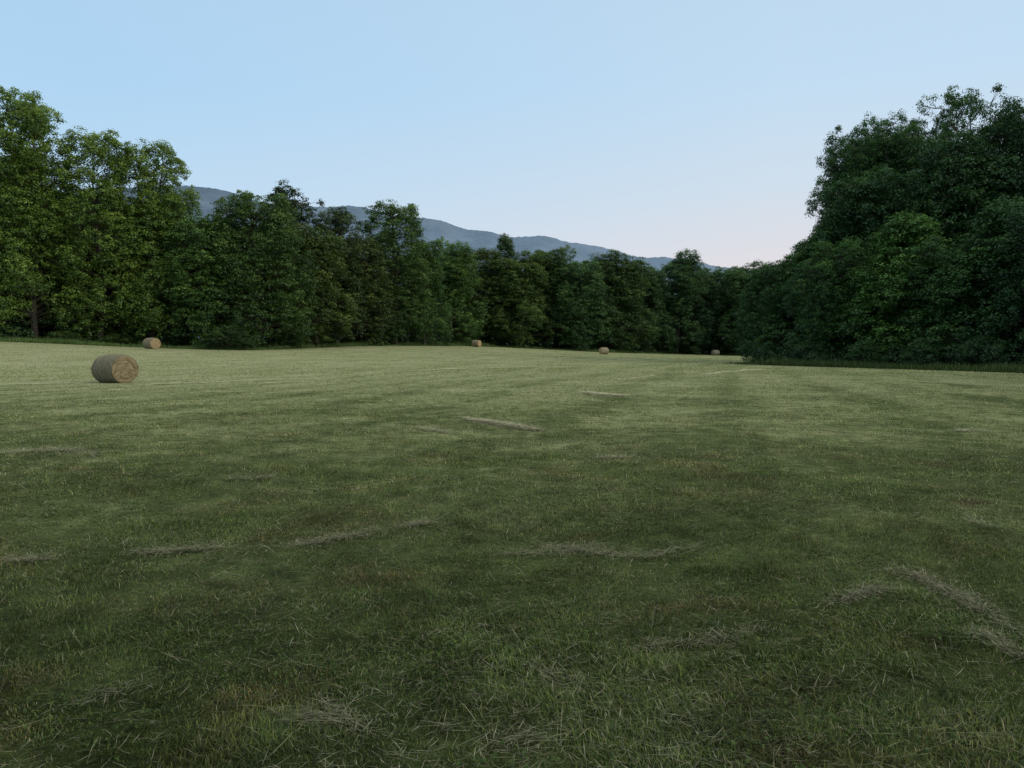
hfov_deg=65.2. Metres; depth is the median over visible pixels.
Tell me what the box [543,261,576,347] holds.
broadleaf tree
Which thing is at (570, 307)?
broadleaf tree
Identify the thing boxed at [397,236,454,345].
broadleaf tree
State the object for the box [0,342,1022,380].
field stubble
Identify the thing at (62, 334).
bush
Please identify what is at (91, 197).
broadleaf tree
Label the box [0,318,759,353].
wood edge undergrowth
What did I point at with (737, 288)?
broadleaf tree
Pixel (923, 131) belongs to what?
broadleaf tree
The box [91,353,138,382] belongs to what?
hay bale
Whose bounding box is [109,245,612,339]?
foothill
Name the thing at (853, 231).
broadleaf tree
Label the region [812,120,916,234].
broadleaf tree
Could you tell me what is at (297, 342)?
bush
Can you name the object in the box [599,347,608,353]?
hay bale
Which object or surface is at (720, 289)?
broadleaf tree
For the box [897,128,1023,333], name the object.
broadleaf tree
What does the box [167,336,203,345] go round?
bush
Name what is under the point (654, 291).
broadleaf tree
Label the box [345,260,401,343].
broadleaf tree
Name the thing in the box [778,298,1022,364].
grove interior
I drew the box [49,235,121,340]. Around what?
broadleaf tree
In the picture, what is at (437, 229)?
ridge
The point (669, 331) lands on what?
broadleaf tree
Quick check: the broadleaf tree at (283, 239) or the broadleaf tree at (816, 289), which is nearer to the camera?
the broadleaf tree at (816, 289)
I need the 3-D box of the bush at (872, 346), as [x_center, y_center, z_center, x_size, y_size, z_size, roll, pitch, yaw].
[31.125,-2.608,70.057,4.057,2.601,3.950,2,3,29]
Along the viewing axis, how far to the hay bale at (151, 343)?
102.30 m
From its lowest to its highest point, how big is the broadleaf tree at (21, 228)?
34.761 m
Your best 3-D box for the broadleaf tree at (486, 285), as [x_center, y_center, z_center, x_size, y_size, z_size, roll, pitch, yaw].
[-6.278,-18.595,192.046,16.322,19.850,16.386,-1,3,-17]
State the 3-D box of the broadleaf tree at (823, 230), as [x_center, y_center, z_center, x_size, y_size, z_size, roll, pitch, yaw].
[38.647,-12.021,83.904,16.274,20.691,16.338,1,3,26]
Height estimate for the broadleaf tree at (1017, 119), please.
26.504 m
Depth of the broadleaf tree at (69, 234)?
117.91 m
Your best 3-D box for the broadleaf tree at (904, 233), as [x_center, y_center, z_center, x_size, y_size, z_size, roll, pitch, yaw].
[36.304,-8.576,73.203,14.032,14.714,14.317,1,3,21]
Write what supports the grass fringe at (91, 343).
on the ground at (62, 353)
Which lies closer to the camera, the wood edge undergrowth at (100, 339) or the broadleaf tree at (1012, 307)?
the broadleaf tree at (1012, 307)
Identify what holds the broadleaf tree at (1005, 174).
on the ground at (62, 353)
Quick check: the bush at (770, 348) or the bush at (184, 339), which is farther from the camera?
the bush at (184, 339)
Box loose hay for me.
[0,366,1023,767]
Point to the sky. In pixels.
(642, 128)
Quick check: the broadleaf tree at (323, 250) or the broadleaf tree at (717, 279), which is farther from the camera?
the broadleaf tree at (717, 279)
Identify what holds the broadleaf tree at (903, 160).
on the ground at (62, 353)
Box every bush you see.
[40,331,87,340]
[97,334,140,344]
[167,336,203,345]
[204,324,256,349]
[274,330,306,348]
[750,344,784,360]
[791,338,834,361]
[845,339,890,363]
[898,337,953,364]
[953,336,1018,366]
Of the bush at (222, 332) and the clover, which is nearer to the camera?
the clover
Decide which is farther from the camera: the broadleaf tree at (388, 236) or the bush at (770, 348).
the broadleaf tree at (388, 236)
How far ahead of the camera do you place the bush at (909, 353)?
65.34 m
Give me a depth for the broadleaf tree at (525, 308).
185.14 m
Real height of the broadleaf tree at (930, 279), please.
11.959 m
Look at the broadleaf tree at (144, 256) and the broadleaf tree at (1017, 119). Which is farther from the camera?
the broadleaf tree at (144, 256)
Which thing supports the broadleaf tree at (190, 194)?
on the ground at (62, 353)
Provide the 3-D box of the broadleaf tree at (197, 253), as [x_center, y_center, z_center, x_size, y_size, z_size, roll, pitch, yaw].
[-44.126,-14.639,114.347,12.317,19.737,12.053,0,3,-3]
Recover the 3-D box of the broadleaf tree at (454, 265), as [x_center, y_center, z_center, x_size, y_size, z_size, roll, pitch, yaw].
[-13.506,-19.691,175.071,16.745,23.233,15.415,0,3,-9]
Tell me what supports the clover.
on the ground at (62, 353)
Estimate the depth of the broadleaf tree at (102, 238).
119.45 m
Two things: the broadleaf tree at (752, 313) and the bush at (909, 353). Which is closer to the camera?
the bush at (909, 353)
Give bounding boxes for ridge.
[26,185,750,293]
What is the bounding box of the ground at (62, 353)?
[0,341,1023,767]
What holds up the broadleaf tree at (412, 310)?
on the ground at (62, 353)
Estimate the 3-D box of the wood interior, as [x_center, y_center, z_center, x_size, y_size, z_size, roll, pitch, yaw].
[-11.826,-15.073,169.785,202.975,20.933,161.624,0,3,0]
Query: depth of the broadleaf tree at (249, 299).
130.62 m
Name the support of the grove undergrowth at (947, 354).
on the ground at (62, 353)
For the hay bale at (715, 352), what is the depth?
197.33 m
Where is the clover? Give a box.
[0,459,1023,767]
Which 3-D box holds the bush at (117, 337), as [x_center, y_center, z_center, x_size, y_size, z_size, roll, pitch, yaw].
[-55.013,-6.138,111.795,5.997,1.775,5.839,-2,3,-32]
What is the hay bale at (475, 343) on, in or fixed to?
on the ground at (62, 353)
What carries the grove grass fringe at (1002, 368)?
on the ground at (62, 353)
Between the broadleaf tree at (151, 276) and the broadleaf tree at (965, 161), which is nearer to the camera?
the broadleaf tree at (965, 161)
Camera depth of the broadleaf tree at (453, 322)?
179.34 m
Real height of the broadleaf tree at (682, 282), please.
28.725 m
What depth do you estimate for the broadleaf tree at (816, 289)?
76.10 m
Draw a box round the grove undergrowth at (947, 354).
[732,338,1023,367]
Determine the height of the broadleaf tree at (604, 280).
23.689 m
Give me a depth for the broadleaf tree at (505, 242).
187.56 m
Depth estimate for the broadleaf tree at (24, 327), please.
109.90 m
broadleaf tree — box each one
[0,85,95,338]
[0,151,58,334]
[0,243,71,337]
[36,186,95,333]
[47,192,158,335]
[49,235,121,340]
[50,125,144,341]
[96,237,165,338]
[105,137,199,345]
[122,200,196,343]
[143,184,202,342]
[158,210,243,348]
[194,189,320,346]
[199,224,277,341]
[255,178,336,332]
[271,222,360,347]
[282,287,343,344]
[305,205,369,343]
[333,233,398,345]
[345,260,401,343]
[356,199,434,344]
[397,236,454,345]
[398,251,437,343]
[428,240,487,345]
[437,276,472,340]
[455,246,507,344]
[463,267,511,345]
[483,233,526,345]
[488,249,555,347]
[516,244,578,348]
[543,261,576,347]
[543,261,616,349]
[576,259,630,349]
[581,249,660,352]
[626,265,665,351]
[627,269,678,353]
[644,284,684,351]
[653,248,714,354]
[664,291,715,353]
[672,267,733,353]
[694,265,747,354]
[715,260,774,355]
[729,259,823,361]
[745,238,853,362]
[747,260,789,342]
[779,260,863,359]
[793,234,902,361]
[804,132,911,262]
[809,166,930,361]
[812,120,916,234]
[830,177,910,354]
[830,210,979,365]
[851,108,952,192]
[892,232,1010,363]
[893,116,961,173]
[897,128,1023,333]
[898,165,977,308]
[912,83,1023,178]
[912,196,1023,367]
[944,155,1023,337]
[975,95,1023,355]
[976,202,1023,365]
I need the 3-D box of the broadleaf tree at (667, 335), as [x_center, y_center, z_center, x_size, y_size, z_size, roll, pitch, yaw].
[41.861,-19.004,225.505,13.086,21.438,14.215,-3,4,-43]
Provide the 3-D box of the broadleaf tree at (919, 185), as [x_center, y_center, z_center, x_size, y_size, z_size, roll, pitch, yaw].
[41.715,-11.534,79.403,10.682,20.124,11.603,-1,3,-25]
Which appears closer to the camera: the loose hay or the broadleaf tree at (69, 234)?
the loose hay
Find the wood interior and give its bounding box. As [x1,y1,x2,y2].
[0,295,741,352]
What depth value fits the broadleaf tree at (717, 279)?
219.93 m
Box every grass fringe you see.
[0,336,749,355]
[709,356,1023,373]
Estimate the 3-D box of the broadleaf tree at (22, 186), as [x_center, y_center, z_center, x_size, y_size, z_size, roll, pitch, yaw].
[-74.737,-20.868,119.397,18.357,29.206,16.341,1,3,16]
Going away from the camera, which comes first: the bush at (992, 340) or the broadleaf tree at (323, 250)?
the bush at (992, 340)
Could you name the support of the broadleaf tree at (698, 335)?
on the ground at (62, 353)
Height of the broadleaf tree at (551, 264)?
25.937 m
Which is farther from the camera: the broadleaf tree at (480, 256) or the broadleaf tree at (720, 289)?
the broadleaf tree at (720, 289)
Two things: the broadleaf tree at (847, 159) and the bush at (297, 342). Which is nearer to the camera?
the broadleaf tree at (847, 159)
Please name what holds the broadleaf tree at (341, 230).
on the ground at (62, 353)
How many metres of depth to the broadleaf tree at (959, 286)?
65.19 m
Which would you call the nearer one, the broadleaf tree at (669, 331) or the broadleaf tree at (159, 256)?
the broadleaf tree at (159, 256)
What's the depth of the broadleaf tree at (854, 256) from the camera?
75.58 m
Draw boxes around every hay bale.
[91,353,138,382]
[142,338,160,348]
[471,340,480,346]
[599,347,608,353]
[711,350,719,354]
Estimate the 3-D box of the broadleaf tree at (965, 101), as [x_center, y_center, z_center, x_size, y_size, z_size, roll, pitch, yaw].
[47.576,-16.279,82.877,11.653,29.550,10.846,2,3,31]
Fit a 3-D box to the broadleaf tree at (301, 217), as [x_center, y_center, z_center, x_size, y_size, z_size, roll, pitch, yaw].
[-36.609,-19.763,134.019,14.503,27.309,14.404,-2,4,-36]
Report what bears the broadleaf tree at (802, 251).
on the ground at (62, 353)
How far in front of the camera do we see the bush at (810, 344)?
75.41 m
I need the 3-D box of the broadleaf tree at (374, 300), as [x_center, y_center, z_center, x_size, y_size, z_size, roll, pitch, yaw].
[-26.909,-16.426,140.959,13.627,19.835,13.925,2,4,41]
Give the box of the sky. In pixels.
[0,0,1023,270]
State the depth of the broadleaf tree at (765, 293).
203.28 m
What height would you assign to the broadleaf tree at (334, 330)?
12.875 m
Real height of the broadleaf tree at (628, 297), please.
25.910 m

